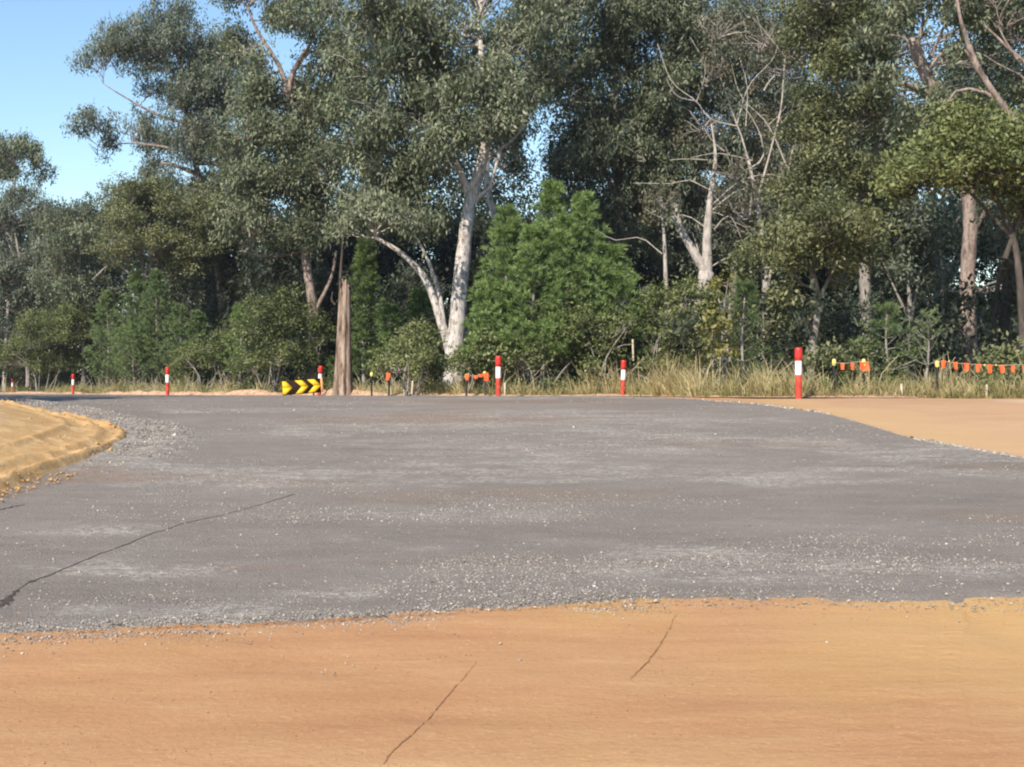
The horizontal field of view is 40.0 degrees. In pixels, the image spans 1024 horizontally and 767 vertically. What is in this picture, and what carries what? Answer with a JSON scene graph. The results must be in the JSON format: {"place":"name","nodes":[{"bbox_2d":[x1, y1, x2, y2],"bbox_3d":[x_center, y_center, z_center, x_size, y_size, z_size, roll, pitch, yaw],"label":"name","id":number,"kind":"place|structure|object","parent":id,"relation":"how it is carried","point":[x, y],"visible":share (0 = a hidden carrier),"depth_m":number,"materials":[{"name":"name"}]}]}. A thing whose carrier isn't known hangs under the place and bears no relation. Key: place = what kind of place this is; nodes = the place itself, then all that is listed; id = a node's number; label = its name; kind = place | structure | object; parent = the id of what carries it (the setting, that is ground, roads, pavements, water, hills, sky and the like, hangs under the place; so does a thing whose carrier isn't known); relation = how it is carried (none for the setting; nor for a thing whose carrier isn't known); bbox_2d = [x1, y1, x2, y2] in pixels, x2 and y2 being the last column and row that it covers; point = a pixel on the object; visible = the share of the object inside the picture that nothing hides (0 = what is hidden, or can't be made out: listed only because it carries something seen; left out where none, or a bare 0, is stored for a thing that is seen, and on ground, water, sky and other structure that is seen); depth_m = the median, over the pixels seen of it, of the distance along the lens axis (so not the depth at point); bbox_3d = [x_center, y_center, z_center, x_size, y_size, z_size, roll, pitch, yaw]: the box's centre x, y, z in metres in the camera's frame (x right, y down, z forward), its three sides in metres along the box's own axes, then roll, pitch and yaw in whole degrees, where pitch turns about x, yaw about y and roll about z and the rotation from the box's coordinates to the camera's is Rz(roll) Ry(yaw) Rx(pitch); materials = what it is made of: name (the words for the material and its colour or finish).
{"place":"outdoors","nodes":[
{"label":"outdoors","id":0,"kind":"place"},
{"bbox_2d":[0,399,126,491],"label":"earth mound","id":1,"kind":"object","parent":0,"point":[32,445],"visible":0.32,"depth_m":18.30,"materials":[{"name":"brown soil"}]},
{"bbox_2d":[0,394,1023,674],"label":"gravel road","id":2,"kind":"structure","parent":0,"point":[831,496],"depth_m":13.98,"materials":[{"name":"grey gravel"}]},
{"bbox_2d":[0,407,128,501],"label":"earth crumbs","id":3,"kind":"object","parent":2,"relation":"on","point":[49,479],"visible":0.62,"depth_m":16.04,"materials":[{"name":"brown soil"}]},
{"bbox_2d":[0,494,293,606],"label":"road crack","id":4,"kind":"object","parent":2,"relation":"on","point":[8,599],"visible":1,"depth_m":10.71,"materials":[{"name":"black asphalt"}]},
{"bbox_2d":[282,378,322,394],"bbox_3d":[-7.339,0.204,49.346,1.417,0.683,0.086,-5,-8,-7],"label":"arrow board","id":5,"kind":"object","parent":2,"relation":"on","point":[303,386],"visible":0.91,"depth_m":49.32,"materials":[{"name":"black metal"}]},
{"bbox_2d":[677,397,1023,458],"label":"gravel edging","id":6,"kind":"object","parent":2,"relation":"on","point":[952,444],"visible":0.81,"depth_m":20.14,"materials":[{"name":"gravel"}]},
{"bbox_2d":[0,397,1023,766],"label":"dirt ground","id":7,"kind":"structure","parent":0,"point":[532,691],"depth_m":7.32,"materials":[{"name":"brown soil"}]},
{"bbox_2d":[11,378,13,391],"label":"bollard","id":8,"kind":"object","parent":7,"relation":"on","point":[12,383],"visible":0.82,"depth_m":83.95,"materials":[{"name":"red plastic"}]},
{"bbox_2d":[71,374,74,393],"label":"bollard","id":9,"kind":"object","parent":7,"relation":"on","point":[73,377],"visible":0.88,"depth_m":76.43,"materials":[{"name":"red plastic"}]},
{"bbox_2d":[165,367,169,394],"bbox_3d":[-13.469,-0.063,55.000,0.172,1.166,0.172,0,0,-34],"label":"bollard","id":10,"kind":"object","parent":7,"relation":"on","point":[167,371],"visible":0.9,"depth_m":54.93,"materials":[{"name":"red plastic"}]},
{"bbox_2d":[317,366,322,394],"bbox_3d":[-7.132,-0.076,52.262,0.170,1.171,0.265,0,0,-46],"label":"bollard","id":11,"kind":"object","parent":7,"relation":"on","point":[320,370],"visible":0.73,"depth_m":52.18,"materials":[{"name":"red plastic"}]},
{"bbox_2d":[383,665,473,762],"bbox_3d":[-0.362,1.569,6.856,0.022,0.016,2.204,0,0,9],"label":"ground crack","id":12,"kind":"object","parent":7,"relation":"on","point":[422,722],"visible":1,"depth_m":6.45,"materials":[{"name":"brown soil"}]},
{"bbox_2d":[0,388,917,397],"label":"dirt windrow","id":13,"kind":"object","parent":7,"relation":"on","point":[256,392],"visible":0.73,"depth_m":52.43,"materials":[{"name":"brown soil"}]},
{"bbox_2d":[495,356,500,395],"bbox_3d":[-0.384,-0.175,39.308,0.176,1.189,0.176,0,-1,29],"label":"bollard","id":14,"kind":"object","parent":7,"relation":"on","point":[498,373],"visible":0.88,"depth_m":39.24,"materials":[{"name":"red plastic"}]},
{"bbox_2d":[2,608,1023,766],"bbox_3d":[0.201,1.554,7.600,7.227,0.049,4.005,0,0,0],"label":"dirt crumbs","id":15,"kind":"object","parent":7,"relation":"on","point":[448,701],"visible":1,"depth_m":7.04,"materials":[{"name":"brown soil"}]},
{"bbox_2d":[621,360,625,396],"bbox_3d":[3.163,-0.126,39.996,0.160,1.084,0.160,2,1,19],"label":"bollard","id":16,"kind":"object","parent":7,"relation":"on","point":[623,370],"visible":0.84,"depth_m":39.94,"materials":[{"name":"red plastic"}]},
{"bbox_2d":[630,614,676,678],"bbox_3d":[0.881,1.558,8.449,0.033,0.035,1.992,0,0,14],"label":"ground crack","id":17,"kind":"object","parent":7,"relation":"on","point":[653,652],"visible":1,"depth_m":8.16,"materials":[{"name":"brown soil"}]},
{"bbox_2d":[794,347,801,398],"bbox_3d":[6.312,-0.213,31.000,0.172,1.166,0.172,0,0,-42],"label":"bollard","id":18,"kind":"object","parent":7,"relation":"on","point":[798,372],"visible":0.92,"depth_m":30.94,"materials":[{"name":"red plastic"}]},
{"bbox_2d":[890,613,930,743],"bbox_3d":[2.195,1.561,7.731,0.229,0.037,4.002,0,0,17],"label":"tyre mark","id":19,"kind":"object","parent":7,"relation":"on","point":[909,716],"visible":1,"depth_m":7.29,"materials":[{"name":"orange soil"}]},
{"bbox_2d":[933,609,972,742],"bbox_3d":[2.411,1.562,7.731,0.229,0.036,4.002,0,0,17],"label":"tyre mark","id":20,"kind":"object","parent":7,"relation":"on","point":[955,724],"visible":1,"depth_m":7.38,"materials":[{"name":"brown soil"}]},
{"bbox_2d":[0,336,1023,397],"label":"dry grass","id":21,"kind":"structure","parent":0,"point":[681,381],"depth_m":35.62,"materials":[{"name":"plant"}]},
{"bbox_2d":[0,375,1023,398],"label":"short grass","id":22,"kind":"structure","parent":0,"point":[957,395],"depth_m":32.04,"materials":[{"name":"plant"}]},
{"bbox_2d":[0,0,1023,379],"label":"sky","id":23,"kind":"structure","parent":0,"point":[38,89],"materials":[{"name":"blue"}]},
{"bbox_2d":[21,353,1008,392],"bbox_3d":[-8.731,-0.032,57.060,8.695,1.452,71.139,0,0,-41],"label":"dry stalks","id":24,"kind":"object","parent":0,"point":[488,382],"visible":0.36,"depth_m":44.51,"materials":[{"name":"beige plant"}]},
{"bbox_3d":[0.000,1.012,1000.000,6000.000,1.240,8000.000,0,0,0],"label":"ground","id":25,"kind":"structure","parent":0,"visible":0},
{"bbox_2d":[0,303,33,388],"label":"shrub","id":26,"kind":"object","parent":25,"relation":"on","point":[12,350],"visible":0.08,"depth_m":95.76,"materials":[{"name":"green plant"}]},
{"bbox_2d":[0,127,61,390],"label":"gum tree","id":27,"kind":"object","parent":25,"relation":"on","point":[18,148],"visible":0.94,"depth_m":93.73,"materials":[{"name":"green plant"}]},
{"bbox_2d":[0,173,88,389],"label":"gum tree","id":28,"kind":"object","parent":25,"relation":"on","point":[13,264],"visible":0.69,"depth_m":87.43,"materials":[{"name":"green plant"}]},
{"bbox_2d":[0,295,102,391],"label":"shrub","id":29,"kind":"object","parent":25,"relation":"on","point":[64,320],"visible":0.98,"depth_m":81.88,"materials":[{"name":"green plant"}]},
{"bbox_2d":[21,190,130,387],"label":"gum tree","id":30,"kind":"object","parent":25,"relation":"on","point":[69,236],"visible":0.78,"depth_m":82.08,"materials":[{"name":"green plant"}]},
{"bbox_2d":[78,288,131,388],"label":"casuarina tree","id":31,"kind":"object","parent":25,"relation":"on","point":[106,298],"visible":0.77,"depth_m":74.82,"materials":[{"name":"green plant"}]},
{"bbox_2d":[96,320,163,386],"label":"casuarina tree","id":32,"kind":"object","parent":25,"relation":"on","point":[130,336],"visible":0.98,"depth_m":67.79,"materials":[{"name":"green plant"}]},
{"bbox_2d":[105,268,165,385],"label":"casuarina tree","id":33,"kind":"object","parent":25,"relation":"on","point":[135,281],"visible":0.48,"depth_m":69.80,"materials":[{"name":"green plant"}]},
{"bbox_2d":[128,268,189,386],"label":"casuarina tree","id":34,"kind":"object","parent":25,"relation":"on","point":[157,284],"visible":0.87,"depth_m":68.24,"materials":[{"name":"green plant"}]},
{"bbox_2d":[59,0,264,374],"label":"gum tree","id":35,"kind":"object","parent":25,"relation":"on","point":[197,84],"visible":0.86,"depth_m":73.30,"materials":[{"name":"green plant"}]},
{"bbox_2d":[80,169,252,385],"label":"gum tree","id":36,"kind":"object","parent":25,"relation":"on","point":[136,205],"visible":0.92,"depth_m":69.70,"materials":[{"name":"green plant"}]},
{"bbox_2d":[151,301,192,382],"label":"casuarina tree","id":37,"kind":"object","parent":25,"relation":"on","point":[179,314],"visible":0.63,"depth_m":65.85,"materials":[{"name":"green plant"}]},
{"bbox_2d":[159,334,232,390],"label":"shrub","id":38,"kind":"object","parent":25,"relation":"on","point":[189,352],"visible":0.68,"depth_m":61.55,"materials":[{"name":"green plant"}]},
{"bbox_2d":[178,308,220,384],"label":"casuarina tree","id":39,"kind":"object","parent":25,"relation":"on","point":[198,316],"visible":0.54,"depth_m":63.30,"materials":[{"name":"green plant"}]},
{"bbox_2d":[195,312,239,386],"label":"shrub","id":40,"kind":"object","parent":25,"relation":"on","point":[216,347],"visible":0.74,"depth_m":60.45,"materials":[{"name":"green plant"}]},
{"bbox_2d":[216,301,258,386],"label":"casuarina tree","id":41,"kind":"object","parent":25,"relation":"on","point":[236,313],"visible":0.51,"depth_m":57.86,"materials":[{"name":"green plant"}]},
{"bbox_2d":[217,281,321,391],"bbox_3d":[-9.691,-1.712,55.101,4.424,4.747,3.756,0,0,12],"label":"shrub","id":42,"kind":"object","parent":25,"relation":"on","point":[274,322],"visible":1,"depth_m":54.76,"materials":[{"name":"green plant"}]},
{"bbox_2d":[192,0,396,378],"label":"gum tree","id":43,"kind":"object","parent":25,"relation":"on","point":[258,174],"visible":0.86,"depth_m":55.93,"materials":[{"name":"green plant"}]},
{"bbox_2d":[288,305,336,379],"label":"shrub","id":44,"kind":"object","parent":25,"relation":"on","point":[323,328],"visible":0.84,"depth_m":55.30,"materials":[{"name":"green plant"}]},
{"bbox_2d":[322,354,334,385],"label":"pine tree","id":45,"kind":"object","parent":25,"relation":"on","point":[331,360],"visible":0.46,"depth_m":55.78,"materials":[{"name":"green plant"}]},
{"bbox_2d":[331,238,352,394],"bbox_3d":[-6.087,-2.572,50.512,0.820,6.246,0.826,0,0,0],"label":"tree stump","id":46,"kind":"object","parent":25,"relation":"on","point":[343,381],"visible":0.95,"depth_m":50.29,"materials":[{"name":"brown wood"}]},
{"bbox_2d":[348,235,386,385],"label":"pine tree","id":47,"kind":"object","parent":25,"relation":"on","point":[365,284],"visible":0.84,"depth_m":53.34,"materials":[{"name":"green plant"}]},
{"bbox_2d":[370,372,372,395],"bbox_3d":[-4.324,0.125,43.297,0.104,0.960,0.104,0,1,-39],"label":"picket","id":48,"kind":"object","parent":25,"relation":"on","point":[371,374],"visible":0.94,"depth_m":43.28,"materials":[{"name":"black metal"}]},
{"bbox_2d":[388,374,390,395],"bbox_3d":[-3.778,0.148,43.206,0.104,0.884,0.104,3,-2,-37],"label":"picket","id":49,"kind":"object","parent":25,"relation":"on","point":[389,386],"visible":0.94,"depth_m":43.21,"materials":[{"name":"black metal"}]},
{"bbox_2d":[366,301,415,388],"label":"pine tree","id":50,"kind":"object","parent":25,"relation":"on","point":[388,310],"visible":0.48,"depth_m":51.78,"materials":[{"name":"green plant"}]},
{"bbox_2d":[330,251,468,385],"bbox_3d":[-4.760,-2.390,57.262,5.724,6.118,3.825,0,0,22],"label":"shrub","id":51,"kind":"object","parent":25,"relation":"on","point":[406,281],"visible":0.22,"depth_m":56.29,"materials":[{"name":"green plant"}]},
{"bbox_2d":[362,314,457,395],"bbox_3d":[-3.143,-0.807,44.889,3.566,2.816,4.614,0,0,0],"label":"shrub","id":52,"kind":"object","parent":25,"relation":"on","point":[420,362],"visible":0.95,"depth_m":44.17,"materials":[{"name":"green plant"}]},
{"bbox_2d":[398,285,443,383],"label":"pine tree","id":53,"kind":"object","parent":25,"relation":"on","point":[419,300],"visible":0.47,"depth_m":52.80,"materials":[{"name":"green plant"}]},
{"bbox_2d":[294,0,575,391],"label":"gum tree","id":54,"kind":"object","parent":25,"relation":"on","point":[431,91],"visible":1,"depth_m":47.64,"materials":[{"name":"green plant"}]},
{"bbox_2d":[465,380,466,395],"bbox_3d":[-1.346,0.144,41.499,0.104,0.855,0.104,-1,0,-39],"label":"picket","id":55,"kind":"object","parent":25,"relation":"on","point":[465,387],"visible":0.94,"depth_m":41.48,"materials":[{"name":"black metal"}]},
{"bbox_2d":[439,325,522,393],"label":"shrub","id":56,"kind":"object","parent":25,"relation":"on","point":[477,349],"visible":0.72,"depth_m":42.41,"materials":[{"name":"green plant"}]},
{"bbox_2d":[483,371,485,395],"bbox_3d":[-0.785,0.113,41.300,0.104,0.958,0.104,-2,0,-1],"label":"picket","id":57,"kind":"object","parent":25,"relation":"on","point":[484,385],"visible":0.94,"depth_m":41.28,"materials":[{"name":"black metal"}]},
{"bbox_2d":[465,373,488,380],"bbox_3d":[-1.040,-0.192,41.183,0.705,0.253,0.056,0,0,0],"label":"flag bunting","id":58,"kind":"object","parent":57,"relation":"hanging from","point":[485,375],"visible":1,"depth_m":41.18,"materials":[{"name":"orange plastic"}]},
{"bbox_2d":[451,274,520,392],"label":"pine tree","id":59,"kind":"object","parent":25,"relation":"on","point":[484,292],"visible":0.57,"depth_m":42.78,"materials":[{"name":"green plant"}]},
{"bbox_2d":[458,201,540,386],"bbox_3d":[-0.274,-2.566,43.453,2.921,6.144,2.869,0,0,-41],"label":"pine tree","id":60,"kind":"object","parent":25,"relation":"on","point":[507,230],"visible":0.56,"depth_m":43.13,"materials":[{"name":"green plant"}]},
{"bbox_2d":[0,259,1017,391],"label":"forest undergrowth","id":61,"kind":"object","parent":25,"relation":"on","point":[954,312],"visible":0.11,"depth_m":39.31,"materials":[{"name":"green plant"}]},
{"bbox_2d":[0,196,1023,390],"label":"forest","id":62,"kind":"object","parent":25,"relation":"on","point":[259,274],"visible":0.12,"depth_m":63.81,"materials":[{"name":"green plant"}]},
{"bbox_2d":[0,12,1023,390],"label":"distant forest","id":63,"kind":"object","parent":25,"relation":"on","point":[456,196],"visible":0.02,"depth_m":76.58,"materials":[{"name":"green plant"}]},
{"bbox_2d":[480,219,583,387],"bbox_3d":[0.678,-2.266,42.660,3.252,5.541,3.530,0,0,9],"label":"pine tree","id":64,"kind":"object","parent":25,"relation":"on","point":[536,244],"visible":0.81,"depth_m":42.39,"materials":[{"name":"green plant"}]},
{"bbox_2d":[475,0,632,383],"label":"gum tree","id":65,"kind":"object","parent":25,"relation":"on","point":[552,73],"visible":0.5,"depth_m":54.62,"materials":[{"name":"green plant"}]},
{"bbox_2d":[491,294,617,391],"bbox_3d":[1.206,-1.082,42.916,3.917,3.324,3.367,0,0,0],"label":"shrub","id":66,"kind":"object","parent":25,"relation":"on","point":[577,325],"visible":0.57,"depth_m":42.18,"materials":[{"name":"green plant"}]},
{"bbox_2d":[512,178,603,383],"bbox_3d":[1.319,-2.996,44.360,3.092,7.021,3.129,0,0,36],"label":"pine tree","id":67,"kind":"object","parent":25,"relation":"on","point":[548,202],"visible":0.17,"depth_m":44.12,"materials":[{"name":"green plant"}]},
{"bbox_2d":[514,210,618,383],"bbox_3d":[1.726,-2.394,43.245,3.638,5.802,2.860,0,0,-21],"label":"pine tree","id":68,"kind":"object","parent":25,"relation":"on","point":[565,236],"visible":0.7,"depth_m":42.72,"materials":[{"name":"green plant"}]},
{"bbox_2d":[540,188,634,380],"bbox_3d":[2.225,-2.806,43.774,3.336,6.632,3.183,0,0,0],"label":"pine tree","id":69,"kind":"object","parent":25,"relation":"on","point":[584,209],"visible":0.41,"depth_m":43.48,"materials":[{"name":"green plant"}]},
{"bbox_2d":[565,303,647,384],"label":"shrub","id":70,"kind":"object","parent":25,"relation":"on","point":[607,348],"visible":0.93,"depth_m":42.08,"materials":[{"name":"green plant"}]},
{"bbox_2d":[577,242,653,381],"bbox_3d":[3.195,-1.969,43.695,2.747,4.956,3.078,0,0,0],"label":"pine tree","id":71,"kind":"object","parent":25,"relation":"on","point":[617,275],"visible":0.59,"depth_m":43.32,"materials":[{"name":"green plant"}]},
{"bbox_2d":[535,0,724,377],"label":"gum tree","id":72,"kind":"object","parent":25,"relation":"on","point":[601,143],"visible":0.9,"depth_m":55.68,"materials":[{"name":"green plant"}]},
{"bbox_2d":[632,339,634,360],"bbox_3d":[3.614,-1.000,41.993,0.048,0.636,0.048,-3,2,-34],"label":"survey peg","id":73,"kind":"object","parent":25,"relation":"in","point":[633,359],"visible":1,"depth_m":41.97,"materials":[{"name":"beige wood"}]},
{"bbox_2d":[610,275,662,382],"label":"shrub","id":74,"kind":"object","parent":25,"relation":"on","point":[643,288],"visible":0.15,"depth_m":46.53,"materials":[{"name":"green plant"}]},
{"bbox_2d":[619,264,733,380],"bbox_3d":[5.013,-1.531,42.469,3.912,4.200,4.506,0,0,0],"label":"shrub","id":75,"kind":"object","parent":25,"relation":"on","point":[673,296],"visible":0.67,"depth_m":42.31,"materials":[{"name":"green plant"}]},
{"bbox_2d":[600,0,826,383],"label":"dying tree","id":76,"kind":"object","parent":25,"relation":"on","point":[704,264],"visible":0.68,"depth_m":47.99,"materials":[{"name":"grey plant"}]},
{"bbox_2d":[694,270,743,390],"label":"shrub","id":77,"kind":"object","parent":25,"relation":"on","point":[714,325],"visible":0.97,"depth_m":35.10,"materials":[{"name":"green plant"}]},
{"bbox_2d":[626,0,854,374],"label":"gum tree","id":78,"kind":"object","parent":25,"relation":"on","point":[693,195],"visible":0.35,"depth_m":56.53,"materials":[{"name":"green plant"}]},
{"bbox_2d":[706,278,782,381],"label":"casuarina tree","id":79,"kind":"object","parent":25,"relation":"on","point":[742,307],"visible":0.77,"depth_m":36.43,"materials":[{"name":"green plant"}]},
{"bbox_2d":[704,230,811,368],"bbox_3d":[7.217,-1.977,40.837,3.123,5.060,4.835,0,0,12],"label":"shrub","id":80,"kind":"object","parent":25,"relation":"on","point":[750,271],"visible":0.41,"depth_m":41.12,"materials":[{"name":"green plant"}]},
{"bbox_2d":[728,175,913,379],"bbox_3d":[8.131,-2.401,36.881,4.546,5.832,6.041,0,0,35],"label":"broadleaf tree","id":81,"kind":"object","parent":25,"relation":"on","point":[835,230],"visible":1,"depth_m":35.94,"materials":[{"name":"green plant"}]},
{"bbox_2d":[832,359,835,393],"bbox_3d":[7.461,-0.001,32.596,0.104,1.155,0.104,0,1,-9],"label":"picket","id":82,"kind":"object","parent":25,"relation":"on","point":[833,364],"visible":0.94,"depth_m":32.56,"materials":[{"name":"black metal"}]},
{"bbox_2d":[833,361,870,383],"bbox_3d":[7.877,-0.201,32.483,0.924,0.618,0.055,0,0,0],"label":"flag bunting","id":83,"kind":"object","parent":82,"relation":"hanging from","point":[863,365],"visible":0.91,"depth_m":32.48,"materials":[{"name":"orange plastic"}]},
{"bbox_2d":[743,0,926,375],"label":"gum tree","id":84,"kind":"object","parent":25,"relation":"on","point":[829,19],"visible":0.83,"depth_m":44.13,"materials":[{"name":"green plant"}]},
{"bbox_2d":[789,336,897,389],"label":"shrub","id":85,"kind":"object","parent":25,"relation":"on","point":[827,357],"visible":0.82,"depth_m":33.49,"materials":[{"name":"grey plant"}]},
{"bbox_2d":[861,359,865,384],"bbox_3d":[8.149,-0.001,32.600,0.104,1.154,0.104,0,0,-44],"label":"picket","id":86,"kind":"object","parent":25,"relation":"on","point":[863,360],"visible":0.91,"depth_m":32.58,"materials":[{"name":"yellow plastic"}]},
{"bbox_2d":[807,285,943,376],"bbox_3d":[11.076,-1.264,43.164,4.905,3.691,2.739,0,0,-37],"label":"shrub","id":87,"kind":"object","parent":25,"relation":"on","point":[868,311],"visible":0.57,"depth_m":42.59,"materials":[{"name":"green plant"}]},
{"bbox_2d":[846,300,918,380],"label":"casuarina tree","id":88,"kind":"object","parent":25,"relation":"on","point":[895,310],"visible":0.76,"depth_m":34.92,"materials":[{"name":"green plant"}]},
{"bbox_2d":[841,330,937,385],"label":"shrub","id":89,"kind":"object","parent":25,"relation":"on","point":[900,360],"visible":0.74,"depth_m":34.28,"materials":[{"name":"green plant"}]},
{"bbox_2d":[854,189,979,380],"bbox_3d":[13.075,-2.962,45.665,4.552,7.081,6.128,0,0,0],"label":"gum tree","id":90,"kind":"object","parent":25,"relation":"on","point":[924,232],"visible":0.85,"depth_m":45.26,"materials":[{"name":"green plant"}]},
{"bbox_2d":[826,0,1023,388],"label":"gum tree","id":91,"kind":"object","parent":25,"relation":"on","point":[966,68],"visible":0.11,"depth_m":55.57,"materials":[{"name":"green plant"}]},
{"bbox_2d":[837,0,1021,384],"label":"gum tree","id":92,"kind":"object","parent":25,"relation":"on","point":[932,90],"visible":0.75,"depth_m":40.49,"materials":[{"name":"green plant"}]},
{"bbox_2d":[900,304,961,383],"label":"sapling","id":93,"kind":"object","parent":25,"relation":"on","point":[927,354],"visible":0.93,"depth_m":34.47,"materials":[{"name":"green plant"}]},
{"bbox_2d":[935,361,939,393],"bbox_3d":[9.680,0.019,32.009,0.104,1.085,0.104,0,-2,-8],"label":"picket","id":94,"kind":"object","parent":25,"relation":"on","point":[937,364],"visible":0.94,"depth_m":31.99,"materials":[{"name":"yellow plastic"}]},
{"bbox_2d":[935,360,1023,372],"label":"flag bunting","id":95,"kind":"object","parent":94,"relation":"hanging from","point":[966,366],"visible":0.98,"depth_m":31.88,"materials":[{"name":"orange plastic"}]},
{"bbox_2d":[861,87,1023,385],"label":"broadleaf tree","id":96,"kind":"object","parent":25,"relation":"on","point":[939,161],"visible":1,"depth_m":33.05,"materials":[{"name":"green plant"}]},
{"bbox_2d":[904,290,1017,384],"bbox_3d":[14.604,-1.250,42.405,6.308,3.651,2.799,0,0,-28],"label":"shrub","id":97,"kind":"object","parent":25,"relation":"on","point":[981,334],"visible":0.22,"depth_m":41.53,"materials":[{"name":"green plant"}]},
{"bbox_2d":[937,0,1023,127],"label":"gum tree","id":98,"kind":"object","parent":25,"relation":"on","point":[998,26],"visible":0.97,"depth_m":38.25,"materials":[{"name":"green plant"}]},
{"bbox_2d":[959,328,1023,388],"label":"shrub","id":99,"kind":"object","parent":25,"relation":"on","point":[1008,360],"visible":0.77,"depth_m":33.33,"materials":[{"name":"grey plant"}]},
{"bbox_2d":[968,184,1023,379],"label":"gum tree","id":100,"kind":"object","parent":25,"relation":"on","point":[1005,265],"visible":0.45,"depth_m":37.88,"materials":[{"name":"green plant"}]}
]}

